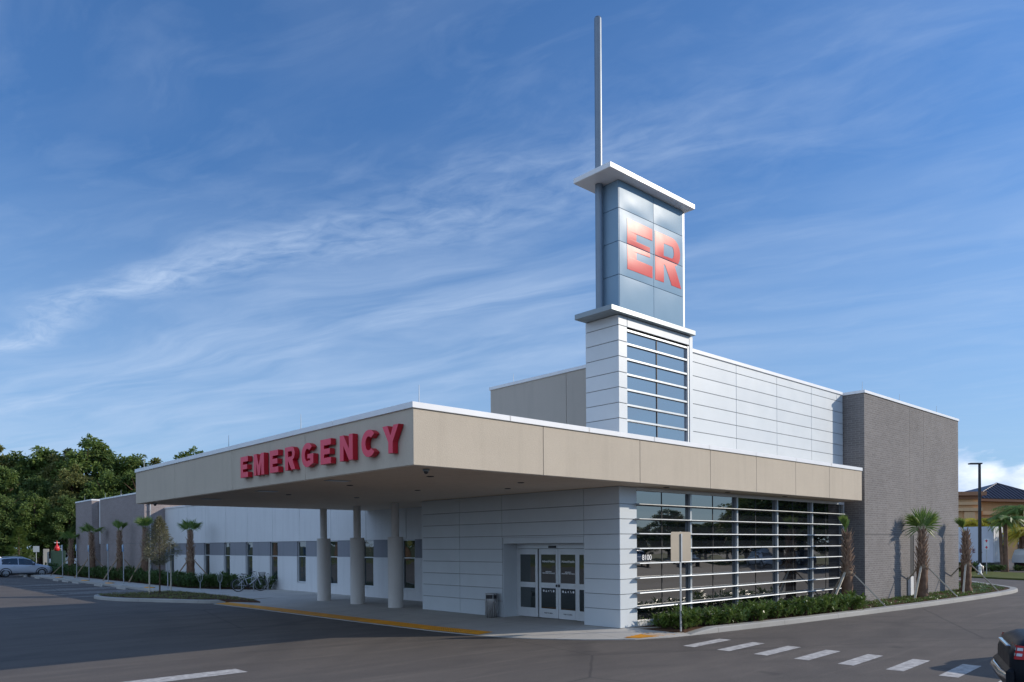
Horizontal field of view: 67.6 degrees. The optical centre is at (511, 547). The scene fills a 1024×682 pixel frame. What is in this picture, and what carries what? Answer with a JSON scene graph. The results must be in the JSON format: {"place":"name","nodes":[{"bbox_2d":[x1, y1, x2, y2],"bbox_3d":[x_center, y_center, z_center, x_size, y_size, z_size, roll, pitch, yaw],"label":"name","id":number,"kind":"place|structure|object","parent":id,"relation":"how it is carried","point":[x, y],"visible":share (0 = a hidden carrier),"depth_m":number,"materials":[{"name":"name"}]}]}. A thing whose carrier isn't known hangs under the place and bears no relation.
{"place":"outdoors","nodes":[
{"label":"outdoors","id":0,"kind":"place"},
{"bbox_2d":[9,549,67,559],"bbox_3d":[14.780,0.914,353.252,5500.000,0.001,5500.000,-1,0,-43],"label":"ground","id":1,"kind":"structure","parent":0,"point":[33,558],"depth_m":258.76,"materials":[{"name":"green plant"}]},
{"bbox_2d":[0,445,15,556],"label":"broadleaf tree","id":2,"kind":"object","parent":1,"relation":"on","point":[2,457],"visible":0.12,"depth_m":115.66,"materials":[{"name":"green plant"}]},
{"bbox_2d":[0,465,22,556],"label":"broadleaf tree","id":3,"kind":"object","parent":1,"relation":"on","point":[9,480],"visible":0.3,"depth_m":100.67,"materials":[{"name":"green plant"}]},
{"bbox_2d":[0,494,28,556],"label":"broadleaf tree","id":4,"kind":"object","parent":1,"relation":"on","point":[6,531],"visible":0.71,"depth_m":92.65,"materials":[{"name":"green plant"}]},
{"bbox_2d":[1,450,48,553],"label":"broadleaf tree","id":5,"kind":"object","parent":1,"relation":"on","point":[19,460],"visible":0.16,"depth_m":114.53,"materials":[{"name":"green plant"}]},
{"bbox_2d":[9,493,62,563],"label":"broadleaf tree","id":6,"kind":"object","parent":1,"relation":"on","point":[39,522],"visible":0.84,"depth_m":93.83,"materials":[{"name":"green plant"}]},
{"bbox_2d":[15,445,60,558],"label":"broadleaf tree","id":7,"kind":"object","parent":1,"relation":"on","point":[39,455],"visible":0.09,"depth_m":114.91,"materials":[{"name":"green plant"}]},
{"bbox_2d":[15,475,65,564],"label":"broadleaf tree","id":8,"kind":"object","parent":1,"relation":"on","point":[42,490],"visible":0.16,"depth_m":100.70,"materials":[{"name":"green plant"}]},
{"bbox_2d":[43,549,65,565],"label":"utility cabinet","id":9,"kind":"object","parent":1,"relation":"on","point":[56,556],"visible":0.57,"depth_m":89.27,"materials":[{"name":"metal"}]},
{"bbox_2d":[44,495,78,554],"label":"broadleaf tree","id":10,"kind":"object","parent":1,"relation":"on","point":[64,514],"visible":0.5,"depth_m":94.38,"materials":[{"name":"green plant"}]},
{"bbox_2d":[35,447,90,552],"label":"broadleaf tree","id":11,"kind":"object","parent":1,"relation":"on","point":[51,466],"visible":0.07,"depth_m":114.15,"materials":[{"name":"green plant"}]},
{"bbox_2d":[46,464,98,564],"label":"broadleaf tree","id":12,"kind":"object","parent":1,"relation":"on","point":[71,484],"visible":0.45,"depth_m":100.63,"materials":[{"name":"green plant"}]},
{"bbox_2d":[49,433,116,493],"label":"broadleaf tree","id":13,"kind":"object","parent":1,"relation":"on","point":[89,456],"visible":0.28,"depth_m":113.39,"materials":[{"name":"green plant"}]},
{"bbox_2d":[77,468,126,500],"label":"broadleaf tree","id":14,"kind":"object","parent":1,"relation":"on","point":[110,486],"visible":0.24,"depth_m":100.95,"materials":[{"name":"green plant"}]},
{"bbox_2d":[86,451,137,498],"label":"broadleaf tree","id":15,"kind":"object","parent":1,"relation":"on","point":[111,462],"visible":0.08,"depth_m":114.08,"materials":[{"name":"green plant"}]},
{"bbox_2d":[115,467,139,495],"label":"broadleaf tree","id":16,"kind":"object","parent":1,"relation":"on","point":[129,482],"visible":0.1,"depth_m":102.27,"materials":[{"name":"green plant"}]},
{"bbox_2d":[108,453,150,495],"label":"broadleaf tree","id":17,"kind":"object","parent":1,"relation":"on","point":[133,460],"visible":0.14,"depth_m":114.75,"materials":[{"name":"green plant"}]},
{"bbox_2d":[173,445,203,458],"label":"broadleaf tree","id":18,"kind":"object","parent":1,"relation":"on","point":[191,450],"depth_m":114.79,"materials":[{"name":"green plant"}]},
{"bbox_2d":[29,574,691,639],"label":"pavement","id":19,"kind":"structure","parent":0,"point":[521,627],"depth_m":24.32,"materials":[{"name":"concrete"}]},
{"bbox_2d":[231,567,266,591],"bbox_3d":[-13.264,1.537,38.578,1.800,1.306,0.701,-1,0,-33],"label":"bicycle","id":20,"kind":"object","parent":19,"relation":"on","point":[248,585],"visible":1,"depth_m":38.50,"materials":[{"name":"metal"}]},
{"bbox_2d":[216,602,491,634],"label":"tactile paving","id":21,"kind":"structure","parent":19,"relation":"on","point":[438,628],"depth_m":24.20,"materials":[{"name":"concrete"}]},
{"bbox_2d":[485,593,497,617],"bbox_3d":[-0.644,1.784,23.831,0.402,0.751,0.390,-1,0,-43],"label":"litter bin","id":22,"kind":"object","parent":19,"relation":"on","point":[491,605],"visible":1,"depth_m":23.68,"materials":[{"name":"silver metal"}]},
{"bbox_2d":[75,314,958,627],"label":"emergency building","id":23,"kind":"structure","parent":19,"relation":"on","point":[579,492],"depth_m":24.33,"materials":[{"name":"beige paint"}]},
{"bbox_2d":[205,543,209,574],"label":"window","id":24,"kind":"structure","parent":23,"relation":"in","point":[207,545],"depth_m":47.70,"materials":[{"name":"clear glass"}]},
{"bbox_2d":[225,543,229,575],"bbox_3d":[-16.837,0.726,45.285,0.155,2.082,0.920,-1,0,-43],"label":"window","id":25,"kind":"structure","parent":23,"relation":"in","point":[227,545],"depth_m":45.42,"materials":[{"name":"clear glass"}]},
{"bbox_2d":[247,542,252,576],"bbox_3d":[-14.738,0.720,43.003,0.155,2.082,0.920,-1,0,-43],"label":"window","id":26,"kind":"structure","parent":23,"relation":"in","point":[249,544],"depth_m":43.15,"materials":[{"name":"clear glass"}]},
{"bbox_2d":[271,542,277,579],"bbox_3d":[-12.640,0.715,40.722,0.155,2.082,0.920,-1,0,-43],"label":"window","id":27,"kind":"structure","parent":23,"relation":"in","point":[274,545],"depth_m":40.83,"materials":[{"name":"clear glass"}]},
{"bbox_2d":[297,541,305,582],"bbox_3d":[-10.541,0.709,38.440,0.155,2.082,0.920,-1,0,-43],"label":"window","id":28,"kind":"structure","parent":23,"relation":"in","point":[301,544],"depth_m":38.53,"materials":[{"name":"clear glass"}]},
{"bbox_2d":[240,424,403,477],"bbox_3d":[-4.682,-2.146,17.703,0.128,0.564,7.429,-1,0,-43],"label":"emergency sign","id":29,"kind":"object","parent":23,"relation":"attached to","point":[348,447],"visible":1,"depth_m":17.17,"materials":[{"name":"red plastic"}]},
{"bbox_2d":[331,541,337,584],"bbox_3d":[-8.443,0.704,36.158,0.155,2.082,0.920,-1,0,-43],"label":"window","id":30,"kind":"structure","parent":23,"relation":"in","point":[334,544],"depth_m":36.18,"materials":[{"name":"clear glass"}]},
{"bbox_2d":[364,540,373,587],"bbox_3d":[-6.344,0.698,33.876,0.155,2.082,0.920,-1,0,-43],"label":"window","id":31,"kind":"structure","parent":23,"relation":"in","point":[369,544],"depth_m":33.93,"materials":[{"name":"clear glass"}]},
{"bbox_2d":[403,539,414,589],"bbox_3d":[-4.246,0.692,31.595,0.155,2.082,0.920,-1,0,-43],"label":"window","id":32,"kind":"structure","parent":23,"relation":"in","point":[408,545],"depth_m":31.67,"materials":[{"name":"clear glass"}]},
{"bbox_2d":[518,549,538,616],"bbox_3d":[0.505,1.081,23.871,0.045,2.100,0.860,-1,0,-43],"label":"door","id":33,"kind":"structure","parent":23,"relation":"in","point":[527,558],"depth_m":23.86,"materials":[{"name":"white glass"}]},
{"bbox_2d":[539,549,558,618],"bbox_3d":[1.110,1.079,23.266,0.075,2.100,0.810,-1,0,-43],"label":"door","id":34,"kind":"structure","parent":23,"relation":"in","point":[548,563],"depth_m":23.27,"materials":[{"name":"white glass"}]},
{"bbox_2d":[558,549,576,619],"bbox_3d":[1.660,1.078,22.668,0.075,2.100,0.785,-1,0,-43],"label":"door","id":35,"kind":"structure","parent":23,"relation":"in","point":[567,558],"depth_m":22.69,"materials":[{"name":"white glass"}]},
{"bbox_2d":[577,549,583,620],"bbox_3d":[2.160,1.077,22.072,0.045,2.100,0.730,-1,0,-43],"label":"door","id":36,"kind":"structure","parent":23,"relation":"in","point":[580,552],"depth_m":22.24,"materials":[{"name":"white glass"}]},
{"bbox_2d":[574,161,695,336],"bbox_3d":[3.531,-8.135,21.619,3.835,3.843,1.305,-1,0,-43],"label":"rooftop sign","id":37,"kind":"object","parent":23,"relation":"on","point":[643,252],"visible":0.99,"depth_m":21.10,"materials":[{"name":"blue metal"}]},
{"bbox_2d":[594,16,603,307],"bbox_3d":[2.365,-10.405,20.841,0.320,8.110,0.320,-1,0,-43],"label":"antenna mast","id":38,"kind":"object","parent":37,"relation":"on","point":[598,157],"visible":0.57,"depth_m":20.75,"materials":[{"name":"metal"}]},
{"bbox_2d":[626,329,688,441],"bbox_3d":[4.115,-4.320,21.549,2.880,3.230,0.095,-1,0,-43],"label":"tower window","id":39,"kind":"structure","parent":23,"relation":"in","point":[657,368],"depth_m":21.54,"materials":[{"name":"blue glass"}]},
{"bbox_2d":[626,632,674,637],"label":"tactile paving","id":40,"kind":"structure","parent":19,"relation":"on","point":[641,636],"depth_m":19.52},
{"bbox_2d":[671,531,690,630],"bbox_3d":[4.428,0.879,20.025,0.750,2.620,0.062,-1,0,-35],"label":"traffic sign","id":41,"kind":"object","parent":19,"relation":"on","point":[680,546],"visible":1,"depth_m":20.02,"materials":[{"name":"silver metal"}]},
{"bbox_2d":[0,559,1023,681],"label":"parking lot","id":42,"kind":"structure","parent":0,"point":[50,635],"depth_m":17.78,"materials":[{"name":"grey asphalt"}]},
{"bbox_2d":[0,556,52,576],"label":"parked car","id":43,"kind":"object","parent":42,"relation":"on","point":[15,565],"visible":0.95,"depth_m":63.88,"materials":[{"name":"silver metal"}]},
{"bbox_2d":[5,577,136,596],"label":"stall lines","id":44,"kind":"object","parent":42,"relation":"on","point":[70,588],"visible":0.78,"depth_m":44.96,"materials":[{"name":"white paint"}]},
{"bbox_2d":[20,574,169,591],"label":"kerb","id":45,"kind":"structure","parent":42,"relation":"on","point":[117,585],"depth_m":48.46,"materials":[{"name":"concrete"}]},
{"bbox_2d":[94,591,224,603],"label":"kerb","id":46,"kind":"structure","parent":42,"relation":"on","point":[97,597],"depth_m":33.45,"materials":[{"name":"concrete"}]},
{"bbox_2d":[46,572,279,589],"bbox_3d":[-30.658,2.321,58.439,4.298,0.160,52.629,-1,0,-41],"label":"planting bed","id":47,"kind":"object","parent":42,"relation":"on","point":[245,588],"visible":0.21,"depth_m":43.94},
{"bbox_2d":[50,531,79,575],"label":"cabbage palm","id":48,"kind":"object","parent":47,"relation":"on","point":[70,553],"visible":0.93,"depth_m":63.02,"materials":[{"name":"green plant"}]},
{"bbox_2d":[74,522,105,577],"bbox_3d":[-32.203,0.139,58.335,2.652,4.292,2.553,-1,0,-43],"label":"cabbage palm","id":49,"kind":"object","parent":47,"relation":"on","point":[92,548],"visible":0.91,"depth_m":58.02,"materials":[{"name":"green plant"}]},
{"bbox_2d":[102,518,128,580],"bbox_3d":[-27.664,0.088,53.715,2.662,4.367,2.305,-1,0,-43],"label":"cabbage palm","id":50,"kind":"object","parent":47,"relation":"on","point":[119,541],"visible":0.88,"depth_m":53.30,"materials":[{"name":"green plant"}]},
{"bbox_2d":[117,565,134,577],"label":"hedge shrub","id":51,"kind":"object","parent":47,"relation":"on","point":[126,569],"visible":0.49,"depth_m":51.37,"materials":[{"name":"green plant"}]},
{"bbox_2d":[126,570,142,581],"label":"hedge shrub","id":52,"kind":"object","parent":47,"relation":"on","point":[135,577],"visible":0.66,"depth_m":49.31,"materials":[{"name":"green plant"}]},
{"bbox_2d":[128,515,163,582],"bbox_3d":[-24.324,0.023,50.625,2.824,4.476,2.569,-1,0,-43],"label":"cabbage palm","id":53,"kind":"object","parent":47,"relation":"on","point":[142,523],"visible":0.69,"depth_m":50.15,"materials":[{"name":"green plant"}]},
{"bbox_2d":[150,569,166,584],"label":"hedge shrub","id":54,"kind":"object","parent":47,"relation":"on","point":[153,574],"visible":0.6,"depth_m":46.01,"materials":[{"name":"green plant"}]},
{"bbox_2d":[163,570,183,585],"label":"hedge shrub","id":55,"kind":"object","parent":47,"relation":"on","point":[173,575],"visible":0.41,"depth_m":44.53,"materials":[{"name":"green plant"}]},
{"bbox_2d":[178,574,195,587],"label":"hedge shrub","id":56,"kind":"object","parent":47,"relation":"on","point":[184,580],"visible":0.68,"depth_m":42.64,"materials":[{"name":"green plant"}]},
{"bbox_2d":[169,518,206,585],"bbox_3d":[-19.538,0.202,45.951,2.621,4.088,2.501,-1,0,-43],"label":"cabbage palm","id":57,"kind":"object","parent":47,"relation":"on","point":[190,555],"visible":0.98,"depth_m":45.72,"materials":[{"name":"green plant"}]},
{"bbox_2d":[185,576,205,587],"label":"hedge shrub","id":58,"kind":"object","parent":47,"relation":"on","point":[197,582],"visible":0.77,"depth_m":42.23,"materials":[{"name":"green plant"}]},
{"bbox_2d":[199,573,215,587],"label":"hedge shrub","id":59,"kind":"object","parent":47,"relation":"on","point":[203,582],"visible":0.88,"depth_m":41.77,"materials":[{"name":"green plant"}]},
{"bbox_2d":[207,571,228,588],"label":"hedge shrub","id":60,"kind":"object","parent":47,"relation":"on","point":[216,578],"visible":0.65,"depth_m":41.59,"materials":[{"name":"green plant"}]},
{"bbox_2d":[219,572,235,588],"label":"hedge shrub","id":61,"kind":"object","parent":47,"relation":"on","point":[226,578],"visible":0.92,"depth_m":41.02,"materials":[{"name":"green plant"}]},
{"bbox_2d":[229,576,249,588],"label":"hedge shrub","id":62,"kind":"object","parent":47,"relation":"on","point":[237,582],"visible":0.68,"depth_m":40.69,"materials":[{"name":"green plant"}]},
{"bbox_2d":[256,574,276,589],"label":"hedge shrub","id":63,"kind":"object","parent":47,"relation":"on","point":[272,579],"visible":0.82,"depth_m":40.13,"materials":[{"name":"green plant"}]},
{"bbox_2d":[98,590,259,602],"bbox_3d":[-15.214,2.314,34.509,4.231,0.150,10.807,-1,0,-43],"label":"planting bed","id":64,"kind":"object","parent":42,"relation":"on","point":[232,600],"visible":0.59,"depth_m":34.60,"materials":[{"name":"green plant"}]},
{"bbox_2d":[141,515,182,592],"bbox_3d":[-17.445,0.312,37.890,2.060,3.858,1.905,-1,0,-43],"label":"young oak","id":65,"kind":"object","parent":64,"relation":"on","point":[158,531],"visible":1,"depth_m":37.67,"materials":[{"name":"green plant"}]},
{"bbox_2d":[125,669,245,681],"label":"lane line","id":66,"kind":"object","parent":42,"relation":"on","point":[194,675],"visible":1,"depth_m":14.17,"materials":[{"name":"white paint"}]},
{"bbox_2d":[632,580,1009,632],"bbox_3d":[16.269,2.083,36.338,14.596,0.155,38.631,0,0,19],"label":"planting bed","id":67,"kind":"object","parent":42,"relation":"on","point":[672,629],"visible":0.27,"depth_m":24.16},
{"bbox_2d":[648,611,672,627],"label":"leafy shrub","id":68,"kind":"object","parent":67,"relation":"on","point":[656,617],"visible":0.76,"depth_m":20.56,"materials":[{"name":"green plant"}]},
{"bbox_2d":[658,611,679,627],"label":"leafy shrub","id":69,"kind":"object","parent":67,"relation":"on","point":[668,620],"visible":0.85,"depth_m":20.37,"materials":[{"name":"green plant"}]},
{"bbox_2d":[666,603,695,614],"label":"leafy shrub","id":70,"kind":"object","parent":67,"relation":"on","point":[676,610],"visible":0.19,"depth_m":21.40,"materials":[{"name":"green plant"}]},
{"bbox_2d":[668,609,695,628],"bbox_3d":[4.587,1.888,20.290,0.858,0.565,0.760,-1,0,-43],"label":"leafy shrub","id":71,"kind":"object","parent":67,"relation":"on","point":[684,618],"visible":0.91,"depth_m":20.17,"materials":[{"name":"green plant"}]},
{"bbox_2d":[682,612,699,628],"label":"leafy shrub","id":72,"kind":"object","parent":67,"relation":"on","point":[690,617],"visible":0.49,"depth_m":20.35,"materials":[{"name":"green plant"}]},
{"bbox_2d":[675,606,708,626],"bbox_3d":[4.997,1.871,20.760,0.948,0.591,1.056,0,0,-15],"label":"leafy shrub","id":73,"kind":"object","parent":67,"relation":"on","point":[698,614],"visible":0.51,"depth_m":20.69,"materials":[{"name":"green plant"}]},
{"bbox_2d":[701,605,721,625],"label":"leafy shrub","id":74,"kind":"object","parent":67,"relation":"on","point":[712,616],"visible":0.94,"depth_m":20.98,"materials":[{"name":"green plant"}]},
{"bbox_2d":[713,608,735,624],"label":"leafy shrub","id":75,"kind":"object","parent":67,"relation":"on","point":[724,614],"visible":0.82,"depth_m":21.20,"materials":[{"name":"green plant"}]},
{"bbox_2d":[721,605,747,623],"bbox_3d":[6.258,1.875,21.637,0.791,0.556,0.916,0,0,-2],"label":"leafy shrub","id":76,"kind":"object","parent":67,"relation":"on","point":[737,613],"visible":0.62,"depth_m":21.53,"materials":[{"name":"green plant"}]},
{"bbox_2d":[729,599,752,612],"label":"leafy shrub","id":77,"kind":"object","parent":67,"relation":"on","point":[742,604],"visible":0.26,"depth_m":22.69,"materials":[{"name":"green plant"}]},
{"bbox_2d":[732,606,752,621],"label":"leafy shrub","id":78,"kind":"object","parent":67,"relation":"on","point":[748,615],"visible":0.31,"depth_m":21.90,"materials":[{"name":"green plant"}]},
{"bbox_2d":[744,602,770,620],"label":"leafy shrub","id":79,"kind":"object","parent":67,"relation":"on","point":[764,608],"visible":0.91,"depth_m":22.06,"materials":[{"name":"green plant"}]},
{"bbox_2d":[767,603,789,618],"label":"leafy shrub","id":80,"kind":"object","parent":67,"relation":"on","point":[772,610],"visible":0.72,"depth_m":22.80,"materials":[{"name":"green plant"}]},
{"bbox_2d":[772,601,797,617],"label":"leafy shrub","id":81,"kind":"object","parent":67,"relation":"on","point":[787,610],"visible":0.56,"depth_m":23.16,"materials":[{"name":"green plant"}]},
{"bbox_2d":[772,597,802,616],"bbox_3d":[8.584,1.819,23.429,0.920,0.622,0.942,-1,0,-26],"label":"leafy shrub","id":82,"kind":"object","parent":67,"relation":"on","point":[795,611],"visible":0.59,"depth_m":23.39,"materials":[{"name":"green plant"}]},
{"bbox_2d":[790,595,823,615],"bbox_3d":[9.092,1.772,23.686,1.104,0.711,0.991,0,0,-5],"label":"leafy shrub","id":83,"kind":"object","parent":67,"relation":"on","point":[801,612],"visible":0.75,"depth_m":23.54,"materials":[{"name":"green plant"}]},
{"bbox_2d":[809,598,831,613],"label":"leafy shrub","id":84,"kind":"object","parent":67,"relation":"on","point":[826,604],"visible":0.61,"depth_m":24.21,"materials":[{"name":"green plant"}]},
{"bbox_2d":[814,593,840,612],"bbox_3d":[10.187,1.775,24.673,0.917,0.679,1.062,0,0,30],"label":"leafy shrub","id":85,"kind":"object","parent":67,"relation":"on","point":[834,602],"visible":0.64,"depth_m":24.55,"materials":[{"name":"green plant"}]},
{"bbox_2d":[827,592,856,611],"bbox_3d":[10.734,1.772,25.178,0.905,0.671,0.927,-1,0,-33],"label":"leafy shrub","id":86,"kind":"object","parent":67,"relation":"on","point":[843,603],"visible":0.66,"depth_m":25.02,"materials":[{"name":"green plant"}]},
{"bbox_2d":[845,592,865,609],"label":"leafy shrub","id":87,"kind":"object","parent":67,"relation":"on","point":[859,602],"visible":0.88,"depth_m":25.42,"materials":[{"name":"green plant"}]},
{"bbox_2d":[831,513,885,605],"bbox_3d":[11.820,0.409,27.214,1.968,3.366,2.227,-1,0,-43],"label":"cabbage palm","id":88,"kind":"object","parent":67,"relation":"on","point":[845,582],"visible":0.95,"depth_m":27.29,"materials":[{"name":"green plant"}]},
{"bbox_2d":[902,507,957,597],"bbox_3d":[16.648,0.130,31.398,2.226,3.824,2.378,-1,0,-43],"label":"cabbage palm","id":89,"kind":"object","parent":67,"relation":"on","point":[928,519],"visible":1,"depth_m":31.37,"materials":[{"name":"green plant"}]},
{"bbox_2d":[862,582,1004,607],"bbox_3d":[19.195,1.945,33.934,3.540,0.100,20.972,0,0,40],"label":"ground cover","id":90,"kind":"object","parent":67,"relation":"on","point":[934,596],"visible":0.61,"depth_m":31.60,"materials":[{"name":"green plant"}]},
{"bbox_2d":[950,517,998,591],"bbox_3d":[20.539,0.283,34.977,2.365,3.434,2.433,-1,0,-43],"label":"cabbage palm","id":91,"kind":"object","parent":67,"relation":"on","point":[966,566],"visible":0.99,"depth_m":34.88,"materials":[{"name":"brown plant"}]},
{"bbox_2d":[684,639,1001,681],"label":"crosswalk marking","id":92,"kind":"object","parent":42,"relation":"on","point":[960,670],"visible":0.95,"depth_m":15.81,"materials":[{"name":"white paint"}]},
{"bbox_2d":[686,579,1017,635],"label":"kerb","id":93,"kind":"structure","parent":42,"relation":"on","point":[769,623],"depth_m":24.36,"materials":[{"name":"concrete"}]},
{"bbox_2d":[959,518,997,526],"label":"feather palm","id":94,"kind":"object","parent":42,"relation":"on","point":[971,522],"visible":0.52,"depth_m":67.15,"materials":[{"name":"green plant"}]},
{"bbox_2d":[959,526,1002,569],"bbox_3d":[35.233,0.071,67.967,2.520,3.620,14.050,-1,0,-43],"label":"box trailer","id":95,"kind":"object","parent":42,"relation":"on","point":[993,554],"visible":0.2,"depth_m":62.57,"materials":[{"name":"metal"}]},
{"bbox_2d":[986,515,1023,571],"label":"feather palm","id":96,"kind":"object","parent":42,"relation":"on","point":[1005,520],"visible":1,"depth_m":59.93,"materials":[{"name":"green plant"}]},
{"bbox_2d":[989,504,1023,548],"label":"feather palm","id":97,"kind":"object","parent":42,"relation":"on","point":[1015,510],"visible":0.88,"depth_m":67.18,"materials":[{"name":"green plant"}]},
{"bbox_2d":[990,629,1023,681],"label":"parked car","id":98,"kind":"object","parent":42,"relation":"on","point":[1007,663],"visible":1,"depth_m":10.95,"materials":[{"name":"black paint"}]},
{"bbox_2d":[1002,526,1023,569],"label":"feather palm","id":99,"kind":"object","parent":42,"relation":"on","point":[1019,536],"visible":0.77,"depth_m":62.81,"materials":[{"name":"green plant"}]},
{"bbox_2d":[1012,549,1023,566],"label":"truck cab","id":100,"kind":"object","parent":42,"relation":"on","point":[1018,557],"visible":0.72,"depth_m":62.69,"materials":[{"name":"white paint"}]},
{"bbox_2d":[0,0,1023,548],"label":"sky","id":101,"kind":"structure","parent":0,"point":[240,221],"materials":[{"name":"blue"}]},
{"bbox_2d":[958,483,1023,558],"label":"tan building","id":102,"kind":"structure","parent":0,"point":[995,495],"depth_m":103.09,"materials":[{"name":"paint"}]},
{"bbox_2d":[959,570,1023,579],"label":"grass verge","id":103,"kind":"object","parent":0,"point":[1006,575],"depth_m":51.64,"materials":[{"name":"green plant"}]},
{"bbox_2d":[968,463,983,572],"bbox_3d":[34.148,-2.194,56.233,1.000,8.100,0.500,0,0,0],"label":"street lamp","id":104,"kind":"object","parent":103,"relation":"on","point":[979,520],"visible":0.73,"depth_m":56.16,"materials":[{"name":"black metal"}]},
{"bbox_2d":[984,539,988,573],"bbox_3d":[33.771,0.606,54.424,0.320,2.520,0.065,0,0,27],"label":"arrow sign","id":105,"kind":"object","parent":103,"relation":"on","point":[986,544],"visible":0.87,"depth_m":54.41,"materials":[{"name":"white metal"}]},
{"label":"grass verge","id":106,"kind":"structure","parent":0,"visible":0},
{"bbox_2d":[2,526,37,561],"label":"conifer","id":107,"kind":"object","parent":106,"relation":"on","point":[18,536],"visible":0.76,"depth_m":84.76,"materials":[{"name":"green plant"}]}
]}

